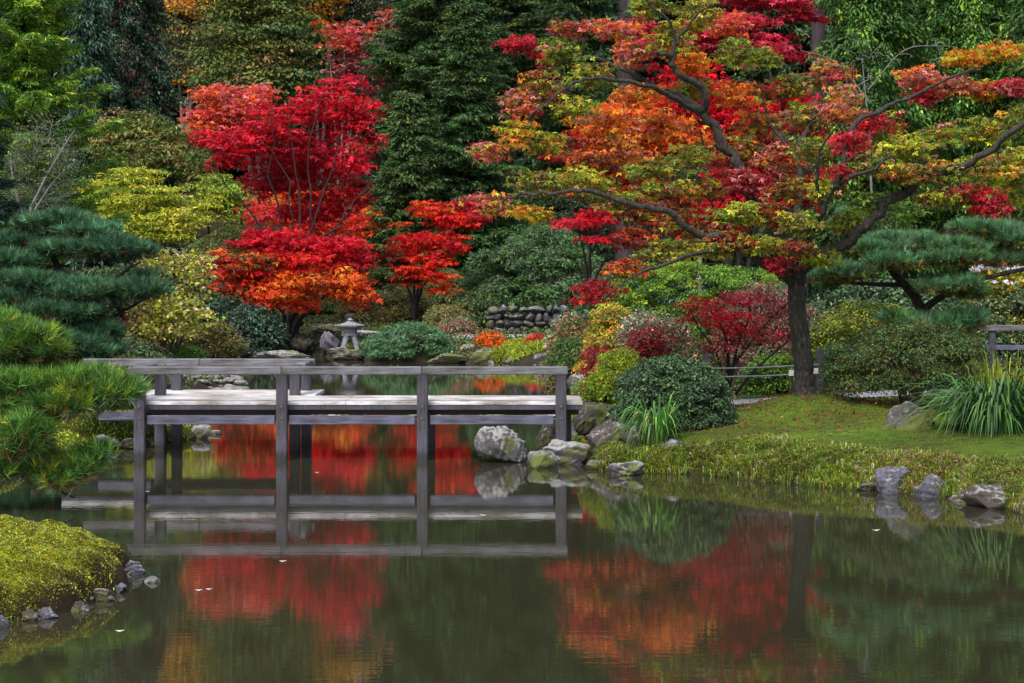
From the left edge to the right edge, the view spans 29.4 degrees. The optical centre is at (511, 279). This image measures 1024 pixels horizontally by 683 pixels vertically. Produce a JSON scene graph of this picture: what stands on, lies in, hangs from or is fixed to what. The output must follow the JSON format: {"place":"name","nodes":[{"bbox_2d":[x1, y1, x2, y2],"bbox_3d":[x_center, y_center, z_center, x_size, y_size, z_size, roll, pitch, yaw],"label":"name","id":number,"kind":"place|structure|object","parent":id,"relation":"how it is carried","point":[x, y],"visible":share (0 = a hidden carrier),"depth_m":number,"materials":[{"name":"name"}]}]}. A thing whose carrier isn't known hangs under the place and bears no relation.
{"place":"outdoors","nodes":[
{"label":"outdoors","id":0,"kind":"place"},
{"bbox_2d":[0,355,1023,682],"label":"pond water","id":1,"kind":"structure","parent":0,"point":[400,563],"depth_m":16.05,"materials":[{"name":"green liquid"}]},
{"bbox_2d":[474,425,527,462],"bbox_3d":[-0.143,2.200,25.739,0.715,0.551,0.480,0,0,0],"label":"rock","id":2,"kind":"object","parent":1,"relation":"in","point":[504,443],"visible":0.97,"depth_m":25.62,"materials":[{"name":"stone"}]},
{"bbox_2d":[527,450,558,468],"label":"rock","id":3,"kind":"object","parent":1,"relation":"in","point":[539,459],"visible":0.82,"depth_m":24.88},
{"bbox_2d":[0,212,1023,627],"bbox_3d":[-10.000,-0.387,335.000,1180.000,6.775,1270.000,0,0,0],"label":"ground","id":4,"kind":"structure","parent":0,"point":[988,446],"depth_m":24.33,"materials":[{"name":"plant"}]},
{"bbox_2d":[0,4,37,292],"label":"conifer tree","id":5,"kind":"object","parent":4,"relation":"on","point":[5,184],"visible":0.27,"depth_m":40.40,"materials":[{"name":"green plant"}]},
{"bbox_2d":[0,109,93,267],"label":"bare tree","id":6,"kind":"object","parent":4,"relation":"on","point":[37,196],"visible":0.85,"depth_m":44.37,"materials":[{"name":"grey plant"}]},
{"bbox_2d":[0,514,123,622],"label":"islet moss","id":7,"kind":"object","parent":4,"relation":"on","point":[62,528],"visible":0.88,"depth_m":14.77,"materials":[{"name":"green plant"}]},
{"bbox_2d":[0,0,131,264],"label":"larch tree","id":8,"kind":"object","parent":4,"relation":"on","point":[33,45],"visible":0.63,"depth_m":51.39,"materials":[{"name":"green plant"}]},
{"bbox_2d":[0,301,154,498],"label":"pine tree","id":9,"kind":"object","parent":4,"relation":"on","point":[42,390],"visible":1,"depth_m":20.33,"materials":[{"name":"green plant"}]},
{"bbox_2d":[45,0,132,270],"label":"cypress tree","id":10,"kind":"object","parent":4,"relation":"on","point":[90,34],"visible":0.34,"depth_m":83.47,"materials":[{"name":"green plant"}]},
{"bbox_2d":[0,202,181,363],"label":"pine tree","id":11,"kind":"object","parent":4,"relation":"on","point":[62,296],"visible":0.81,"depth_m":35.89,"materials":[{"name":"green plant"}]},
{"bbox_2d":[0,410,210,481],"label":"shore moss","id":12,"kind":"object","parent":4,"relation":"on","point":[79,434],"visible":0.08,"depth_m":28.29,"materials":[{"name":"green plant"}]},
{"bbox_2d":[56,165,224,314],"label":"tree","id":13,"kind":"object","parent":4,"relation":"on","point":[141,227],"visible":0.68,"depth_m":70.83,"materials":[{"name":"yellow plant"}]},
{"bbox_2d":[118,334,172,357],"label":"dark shrub","id":14,"kind":"object","parent":4,"relation":"on","point":[140,348],"visible":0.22,"depth_m":51.53,"materials":[{"name":"green plant"}]},
{"bbox_2d":[55,0,235,211],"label":"conifer tree","id":15,"kind":"object","parent":4,"relation":"on","point":[174,111],"visible":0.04,"depth_m":111.46,"materials":[{"name":"green plant"}]},
{"bbox_2d":[73,260,219,329],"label":"dark shrub","id":16,"kind":"object","parent":4,"relation":"on","point":[116,271],"visible":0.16,"depth_m":65.57,"materials":[{"name":"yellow plant"}]},
{"bbox_2d":[75,105,218,263],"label":"tree","id":17,"kind":"object","parent":4,"relation":"on","point":[145,145],"visible":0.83,"depth_m":79.21,"materials":[{"name":"green plant"}]},
{"bbox_2d":[92,0,211,260],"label":"cypress tree","id":18,"kind":"object","parent":4,"relation":"on","point":[138,71],"visible":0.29,"depth_m":87.25,"materials":[{"name":"green plant"}]},
{"bbox_2d":[122,247,224,357],"bbox_3d":[-9.711,1.048,55.683,3.268,4.008,3.012,0,0,0],"label":"tree","id":19,"kind":"object","parent":4,"relation":"on","point":[178,259],"visible":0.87,"depth_m":55.49,"materials":[{"name":"yellow plant"}]},
{"bbox_2d":[152,0,221,211],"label":"tree","id":20,"kind":"object","parent":4,"relation":"on","point":[186,7],"visible":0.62,"depth_m":103.77,"materials":[{"name":"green plant"}]},
{"bbox_2d":[151,0,273,212],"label":"conifer tree","id":21,"kind":"object","parent":4,"relation":"on","point":[235,173],"visible":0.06,"depth_m":112.22,"materials":[{"name":"green plant"}]},
{"bbox_2d":[180,319,248,357],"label":"brown shrub","id":22,"kind":"object","parent":4,"relation":"on","point":[221,340],"visible":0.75,"depth_m":57.93,"materials":[{"name":"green plant"}]},
{"bbox_2d":[194,296,237,331],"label":"clipped shrub","id":23,"kind":"object","parent":4,"relation":"on","point":[220,306],"visible":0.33,"depth_m":63.62,"materials":[{"name":"green plant"}]},
{"bbox_2d":[184,375,249,388],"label":"shore pebbles","id":24,"kind":"object","parent":4,"relation":"on","point":[238,382],"visible":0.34,"depth_m":42.58,"materials":[{"name":"stone"}]},
{"bbox_2d":[180,226,263,306],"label":"dark shrub","id":25,"kind":"object","parent":4,"relation":"on","point":[213,242],"visible":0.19,"depth_m":67.49,"materials":[{"name":"green plant"}]},
{"bbox_2d":[182,172,287,290],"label":"tree","id":26,"kind":"object","parent":4,"relation":"on","point":[227,210],"visible":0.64,"depth_m":73.43,"materials":[{"name":"green plant"}]},
{"bbox_2d":[218,302,291,356],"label":"clipped shrub","id":27,"kind":"object","parent":4,"relation":"on","point":[250,321],"visible":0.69,"depth_m":60.17,"materials":[{"name":"green plant"}]},
{"bbox_2d":[179,0,337,220],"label":"tree","id":28,"kind":"object","parent":4,"relation":"on","point":[255,67],"visible":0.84,"depth_m":96.70,"materials":[{"name":"green plant"}]},
{"bbox_2d":[178,73,389,334],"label":"maple tree","id":29,"kind":"object","parent":4,"relation":"on","point":[247,138],"visible":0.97,"depth_m":66.32,"materials":[{"name":"red plant"}]},
{"bbox_2d":[193,227,382,349],"bbox_3d":[-7.112,0.382,61.980,6.104,4.169,3.720,0,0,0],"label":"maple tree","id":30,"kind":"object","parent":4,"relation":"on","point":[278,268],"visible":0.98,"depth_m":61.45,"materials":[{"name":"red plant"}]},
{"bbox_2d":[211,0,382,210],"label":"conifer tree","id":31,"kind":"object","parent":4,"relation":"on","point":[328,16],"visible":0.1,"depth_m":108.79,"materials":[{"name":"green plant"}]},
{"bbox_2d":[233,189,390,297],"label":"tree","id":32,"kind":"object","parent":4,"relation":"on","point":[321,228],"visible":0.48,"depth_m":72.07,"materials":[{"name":"red plant"}]},
{"bbox_2d":[83,358,582,460],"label":"wooden bridge","id":33,"kind":"structure","parent":4,"relation":"on","point":[300,405],"depth_m":26.08,"materials":[{"name":"grey wood"}]},
{"bbox_2d":[286,0,399,202],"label":"tree","id":34,"kind":"object","parent":4,"relation":"on","point":[355,7],"visible":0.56,"depth_m":106.23,"materials":[{"name":"orange plant"}]},
{"bbox_2d":[309,7,399,234],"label":"maple tree","id":35,"kind":"object","parent":4,"relation":"on","point":[351,41],"visible":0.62,"depth_m":91.81,"materials":[{"name":"red plant"}]},
{"bbox_2d":[333,288,405,320],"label":"olive bank shrub","id":36,"kind":"object","parent":4,"relation":"on","point":[363,312],"visible":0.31,"depth_m":69.96,"materials":[{"name":"green plant"}]},
{"bbox_2d":[370,284,438,322],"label":"olive bank shrub","id":37,"kind":"object","parent":4,"relation":"on","point":[398,298],"visible":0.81,"depth_m":69.21,"materials":[{"name":"green plant"}]},
{"bbox_2d":[357,320,458,359],"bbox_3d":[-3.065,1.788,57.889,3.096,1.243,1.949,0,0,0],"label":"juniper","id":38,"kind":"object","parent":4,"relation":"on","point":[405,331],"visible":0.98,"depth_m":57.48,"materials":[{"name":"green plant"}]},
{"bbox_2d":[353,90,470,294],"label":"cedar tree","id":39,"kind":"object","parent":4,"relation":"on","point":[403,124],"visible":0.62,"depth_m":74.49,"materials":[{"name":"green plant"}]},
{"bbox_2d":[106,291,724,359],"bbox_3d":[-3.000,1.341,67.005,26.211,2.102,22.184,0,0,0],"label":"groundcover","id":40,"kind":"object","parent":4,"relation":"on","point":[379,326],"visible":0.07,"depth_m":63.66,"materials":[{"name":"green plant"}]},
{"bbox_2d":[318,0,538,243],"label":"cedar tree","id":41,"kind":"object","parent":4,"relation":"on","point":[415,17],"visible":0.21,"depth_m":78.90,"materials":[{"name":"green plant"}]},
{"bbox_2d":[377,199,499,317],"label":"maple tree","id":42,"kind":"object","parent":4,"relation":"on","point":[451,222],"visible":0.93,"depth_m":67.44,"materials":[{"name":"red plant"}]},
{"bbox_2d":[416,268,466,306],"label":"olive bank shrub","id":43,"kind":"object","parent":4,"relation":"on","point":[439,299],"visible":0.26,"depth_m":73.00,"materials":[{"name":"green plant"}]},
{"bbox_2d":[422,303,475,327],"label":"heather","id":44,"kind":"object","parent":4,"relation":"on","point":[434,315],"visible":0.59,"depth_m":65.54,"materials":[{"name":"green plant"}]},
{"bbox_2d":[434,316,478,334],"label":"pink heather","id":45,"kind":"object","parent":4,"relation":"on","point":[455,325],"visible":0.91,"depth_m":62.61,"materials":[{"name":"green plant"}]},
{"bbox_2d":[399,0,550,283],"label":"cedar tree","id":46,"kind":"object","parent":4,"relation":"on","point":[466,23],"visible":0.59,"depth_m":77.25,"materials":[{"name":"green plant"}]},
{"bbox_2d":[452,289,502,328],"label":"dark shrub","id":47,"kind":"object","parent":4,"relation":"on","point":[477,303],"visible":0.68,"depth_m":66.35,"materials":[{"name":"green plant"}]},
{"bbox_2d":[449,245,529,314],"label":"rhododendron","id":48,"kind":"object","parent":4,"relation":"on","point":[474,268],"visible":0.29,"depth_m":70.18,"materials":[{"name":"green plant"}]},
{"bbox_2d":[482,337,546,361],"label":"shrub","id":49,"kind":"object","parent":4,"relation":"on","point":[513,344],"visible":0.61,"depth_m":56.58,"materials":[{"name":"yellow plant"}]},
{"bbox_2d":[441,0,595,226],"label":"cedar tree","id":50,"kind":"object","parent":4,"relation":"on","point":[506,13],"visible":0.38,"depth_m":85.27,"materials":[{"name":"green plant"}]},
{"bbox_2d":[486,305,568,333],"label":"stone wall","id":51,"kind":"structure","parent":4,"relation":"on","point":[500,315],"depth_m":63.84,"materials":[{"name":"stone"}]},
{"bbox_2d":[473,222,604,327],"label":"rhododendron","id":52,"kind":"object","parent":4,"relation":"on","point":[508,255],"visible":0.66,"depth_m":67.81,"materials":[{"name":"green plant"}]},
{"bbox_2d":[539,333,588,374],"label":"shrub","id":53,"kind":"object","parent":4,"relation":"on","point":[568,355],"visible":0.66,"depth_m":41.26,"materials":[{"name":"green plant"}]},
{"bbox_2d":[542,439,590,464],"bbox_3d":[0.686,2.323,25.475,0.733,0.478,0.439,0,0,18],"label":"rock","id":54,"kind":"object","parent":4,"relation":"on","point":[570,453],"visible":0.52,"depth_m":25.31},
{"bbox_2d":[540,313,607,390],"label":"brown azalea","id":55,"kind":"object","parent":4,"relation":"on","point":[570,326],"visible":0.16,"depth_m":42.79,"materials":[{"name":"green plant"}]},
{"bbox_2d":[516,0,645,235],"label":"cedar tree","id":56,"kind":"object","parent":4,"relation":"on","point":[592,45],"visible":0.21,"depth_m":91.11,"materials":[{"name":"green plant"}]},
{"bbox_2d":[491,0,676,209],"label":"conifer tree","id":57,"kind":"object","parent":4,"relation":"on","point":[530,162],"visible":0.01,"depth_m":107.64,"materials":[{"name":"green plant"}]},
{"bbox_2d":[573,410,596,436],"bbox_3d":[1.042,2.055,27.936,0.339,0.390,0.251,0,0,0],"label":"rock","id":58,"kind":"object","parent":4,"relation":"on","point":[584,423],"visible":0.94,"depth_m":27.86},
{"bbox_2d":[509,186,666,260],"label":"dark shrub","id":59,"kind":"object","parent":4,"relation":"on","point":[600,249],"visible":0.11,"depth_m":85.18,"materials":[{"name":"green plant"}]},
{"bbox_2d":[537,149,641,306],"bbox_3d":[2.289,-1.479,55.678,3.130,4.536,2.632,0,0,0],"label":"maple tree","id":60,"kind":"object","parent":4,"relation":"on","point":[588,219],"visible":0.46,"depth_m":55.61,"materials":[{"name":"red plant"}]},
{"bbox_2d":[536,0,643,262],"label":"conifer tree","id":61,"kind":"object","parent":4,"relation":"on","point":[623,7],"visible":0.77,"depth_m":73.69,"materials":[{"name":"brown plant"}]},
{"bbox_2d":[571,344,611,393],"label":"red shrub","id":62,"kind":"object","parent":4,"relation":"on","point":[593,352],"visible":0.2,"depth_m":33.37,"materials":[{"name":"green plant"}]},
{"bbox_2d":[568,367,619,441],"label":"yellow shrub","id":63,"kind":"object","parent":4,"relation":"on","point":[601,387],"visible":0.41,"depth_m":28.47,"materials":[{"name":"green plant"}]},
{"bbox_2d":[571,302,638,373],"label":"orange azalea","id":64,"kind":"object","parent":4,"relation":"on","point":[604,322],"visible":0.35,"depth_m":38.69,"materials":[{"name":"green plant"}]},
{"bbox_2d":[586,412,632,453],"bbox_3d":[1.355,2.114,25.970,0.743,0.721,0.558,0,0,0],"label":"rock","id":65,"kind":"object","parent":4,"relation":"on","point":[599,434],"visible":0.43,"depth_m":25.81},
{"bbox_2d":[584,345,662,421],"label":"yellow shrub","id":66,"kind":"object","parent":4,"relation":"on","point":[620,360],"visible":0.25,"depth_m":29.04,"materials":[{"name":"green plant"}]},
{"bbox_2d":[612,309,660,352],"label":"variegated shrub","id":67,"kind":"object","parent":4,"relation":"on","point":[643,318],"visible":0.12,"depth_m":32.88,"materials":[{"name":"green plant"}]},
{"bbox_2d":[612,320,683,362],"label":"red shrub","id":68,"kind":"object","parent":4,"relation":"on","point":[646,344],"visible":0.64,"depth_m":30.45,"materials":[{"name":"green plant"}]},
{"bbox_2d":[548,84,751,309],"bbox_3d":[3.330,-1.372,47.262,4.902,7.014,3.722,0,0,0],"label":"maple tree","id":69,"kind":"object","parent":4,"relation":"on","point":[681,137],"visible":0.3,"depth_m":46.82,"materials":[{"name":"orange plant"}]},
{"bbox_2d":[612,388,698,445],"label":"daylily","id":70,"kind":"object","parent":4,"relation":"on","point":[655,427],"visible":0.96,"depth_m":24.80,"materials":[{"name":"plant"}]},
{"bbox_2d":[634,312,695,398],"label":"variegated shrub","id":71,"kind":"object","parent":4,"relation":"on","point":[676,349],"visible":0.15,"depth_m":31.16,"materials":[{"name":"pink plant"}]},
{"bbox_2d":[605,353,738,429],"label":"boxwood shrub","id":72,"kind":"object","parent":4,"relation":"on","point":[644,378],"visible":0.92,"depth_m":25.81,"materials":[{"name":"green plant"}]},
{"bbox_2d":[592,259,787,362],"bbox_3d":[3.967,0.779,40.983,4.636,2.462,2.285,0,0,0],"label":"hedge","id":73,"kind":"object","parent":4,"relation":"on","point":[736,278],"visible":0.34,"depth_m":40.60,"materials":[{"name":"green plant"}]},
{"bbox_2d":[641,0,761,202],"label":"conifer tree","id":74,"kind":"object","parent":4,"relation":"on","point":[670,16],"visible":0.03,"depth_m":113.66,"materials":[{"name":"green plant"}]},
{"bbox_2d":[677,340,736,399],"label":"variegated shrub","id":75,"kind":"object","parent":4,"relation":"on","point":[696,353],"visible":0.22,"depth_m":30.48,"materials":[{"name":"green plant"}]},
{"bbox_2d":[616,221,834,337],"bbox_3d":[4.692,0.293,44.033,5.488,3.413,2.879,0,0,0],"label":"dark hedge","id":76,"kind":"object","parent":4,"relation":"on","point":[813,291],"visible":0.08,"depth_m":43.43,"materials":[{"name":"green plant"}]},
{"bbox_2d":[615,11,841,339],"bbox_3d":[4.731,-2.017,42.997,5.240,8.130,3.931,0,0,0],"label":"maple tree","id":77,"kind":"object","parent":4,"relation":"on","point":[720,112],"visible":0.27,"depth_m":42.50,"materials":[{"name":"red plant"}]},
{"bbox_2d":[641,131,823,322],"bbox_3d":[7.550,-1.419,60.042,7.412,6.944,3.847,0,0,0],"label":"dark shrub","id":78,"kind":"object","parent":4,"relation":"on","point":[811,165],"visible":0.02,"depth_m":59.35,"materials":[{"name":"green plant"}]},
{"bbox_2d":[663,289,807,395],"bbox_3d":[3.468,1.033,30.388,2.298,1.777,1.170,0,0,0],"label":"burning bush","id":79,"kind":"object","parent":4,"relation":"on","point":[736,344],"visible":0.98,"depth_m":30.31,"materials":[{"name":"red plant"}]},
{"bbox_2d":[452,0,1023,394],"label":"maple tree","id":80,"kind":"object","parent":4,"relation":"on","point":[794,268],"visible":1,"depth_m":27.24,"materials":[{"name":"orange plant"}]},
{"bbox_2d":[685,0,833,211],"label":"conifer tree","id":81,"kind":"object","parent":4,"relation":"on","point":[801,28],"visible":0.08,"depth_m":107.94,"materials":[{"name":"green plant"}]},
{"bbox_2d":[700,279,825,379],"bbox_3d":[4.529,0.967,33.956,2.488,1.974,2.050,0,0,0],"label":"heath shrub","id":82,"kind":"object","parent":4,"relation":"on","point":[746,357],"visible":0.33,"depth_m":33.68,"materials":[{"name":"red plant"}]},
{"bbox_2d":[702,349,823,392],"bbox_3d":[3.772,1.516,29.289,1.813,0.968,0.122,0,0,0],"label":"rope fence","id":83,"kind":"object","parent":4,"relation":"on","point":[819,354],"visible":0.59,"depth_m":29.25,"materials":[{"name":"grey wood"}]},
{"bbox_2d":[736,349,793,395],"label":"shrub","id":84,"kind":"object","parent":4,"relation":"on","point":[783,359],"visible":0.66,"depth_m":31.91,"materials":[{"name":"green plant"}]},
{"bbox_2d":[700,0,837,243],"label":"maple tree","id":85,"kind":"object","parent":4,"relation":"on","point":[780,6],"visible":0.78,"depth_m":51.95,"materials":[{"name":"red plant"}]},
{"bbox_2d":[587,431,1023,515],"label":"bank grass","id":86,"kind":"structure","parent":4,"relation":"on","point":[844,458],"depth_m":23.05,"materials":[{"name":"green plant"}]},
{"bbox_2d":[630,391,990,452],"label":"leaf litter","id":87,"kind":"object","parent":4,"relation":"on","point":[865,398],"visible":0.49,"depth_m":26.46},
{"bbox_2d":[810,0,824,164],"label":"conifer tree","id":88,"kind":"object","parent":4,"relation":"on","point":[818,32],"visible":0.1,"depth_m":61.82,"materials":[{"name":"grey plant"}]},
{"bbox_2d":[640,394,1023,458],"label":"lawn moss","id":89,"kind":"object","parent":4,"relation":"on","point":[882,400],"visible":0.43,"depth_m":25.34,"materials":[{"name":"green plant"}]},
{"bbox_2d":[810,298,922,375],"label":"hedge","id":90,"kind":"object","parent":4,"relation":"on","point":[849,317],"visible":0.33,"depth_m":33.20,"materials":[{"name":"green plant"}]},
{"bbox_2d":[716,349,1023,396],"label":"groundcover","id":91,"kind":"object","parent":4,"relation":"on","point":[735,386],"visible":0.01,"depth_m":32.38,"materials":[{"name":"green plant"}]},
{"bbox_2d":[781,0,967,323],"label":"cypress tree","id":92,"kind":"object","parent":4,"relation":"on","point":[867,28],"visible":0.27,"depth_m":49.31,"materials":[{"name":"green plant"}]},
{"bbox_2d":[801,38,956,280],"bbox_3d":[8.943,-2.048,47.402,3.859,7.651,1.594,0,0,0],"label":"bare tree","id":93,"kind":"object","parent":4,"relation":"on","point":[866,105],"visible":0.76,"depth_m":47.47,"materials":[{"name":"grey plant"}]},
{"bbox_2d":[806,274,973,363],"bbox_3d":[7.368,0.872,37.980,3.855,2.021,2.353,0,0,0],"label":"dark hedge","id":94,"kind":"object","parent":4,"relation":"on","point":[828,299],"visible":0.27,"depth_m":37.62,"materials":[{"name":"green plant"}]},
{"bbox_2d":[873,466,909,493],"bbox_3d":[4.289,2.306,22.053,0.413,0.414,0.284,0,0,-32],"label":"rock","id":95,"kind":"object","parent":4,"relation":"on","point":[887,478],"visible":0.85,"depth_m":21.96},
{"bbox_2d":[814,318,996,403],"bbox_3d":[5.542,1.197,27.316,2.734,1.331,1.956,0,0,0],"label":"olive shrub","id":96,"kind":"object","parent":4,"relation":"on","point":[894,341],"visible":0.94,"depth_m":26.93,"materials":[{"name":"green plant"}]},
{"bbox_2d":[884,401,935,428],"bbox_3d":[5.088,1.855,24.694,0.527,0.657,0.604,0,0,-39],"label":"rock","id":97,"kind":"object","parent":4,"relation":"on","point":[895,414],"visible":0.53,"depth_m":24.58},
{"bbox_2d":[806,202,1023,387],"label":"pine tree","id":98,"kind":"object","parent":4,"relation":"on","point":[959,245],"visible":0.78,"depth_m":30.91,"materials":[{"name":"green plant"}]},
{"bbox_2d":[827,325,1023,374],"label":"wooden railing","id":99,"kind":"object","parent":4,"relation":"on","point":[992,330],"visible":0.11,"depth_m":35.45,"materials":[{"name":"grey wood"}]},
{"bbox_2d":[912,473,946,496],"bbox_3d":[4.700,2.333,21.695,0.502,0.387,0.304,0,0,19],"label":"rock","id":100,"kind":"object","parent":4,"relation":"on","point":[928,487],"visible":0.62,"depth_m":21.58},
{"bbox_2d":[885,0,1023,321],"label":"cypress tree","id":101,"kind":"object","parent":4,"relation":"on","point":[964,24],"visible":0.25,"depth_m":51.10,"materials":[{"name":"green plant"}]},
{"bbox_2d":[889,369,1023,437],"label":"leafy plant","id":102,"kind":"object","parent":4,"relation":"on","point":[996,408],"visible":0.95,"depth_m":23.82,"materials":[{"name":"plant"}]},
{"bbox_2d":[958,484,1009,508],"bbox_3d":[5.183,2.351,20.688,0.806,0.367,0.602,0,0,0],"label":"rock","id":103,"kind":"object","parent":4,"relation":"on","point":[988,496],"visible":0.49,"depth_m":20.55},
{"bbox_2d":[948,287,1023,368],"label":"dark hedge","id":104,"kind":"object","parent":4,"relation":"on","point":[1015,305],"visible":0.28,"depth_m":37.04,"materials":[{"name":"green plant"}]},
{"bbox_2d":[949,0,1023,331],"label":"cypress tree","id":105,"kind":"object","parent":4,"relation":"on","point":[1016,17],"visible":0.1,"depth_m":50.08,"materials":[{"name":"green plant"}]},
{"bbox_2d":[954,246,1023,343],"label":"hydrangea","id":106,"kind":"object","parent":4,"relation":"on","point":[1005,286],"visible":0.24,"depth_m":39.89,"materials":[{"name":"white plant"}]},
{"bbox_2d":[958,345,1023,387],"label":"tall grass","id":107,"kind":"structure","parent":4,"relation":"on","point":[998,373],"depth_m":25.17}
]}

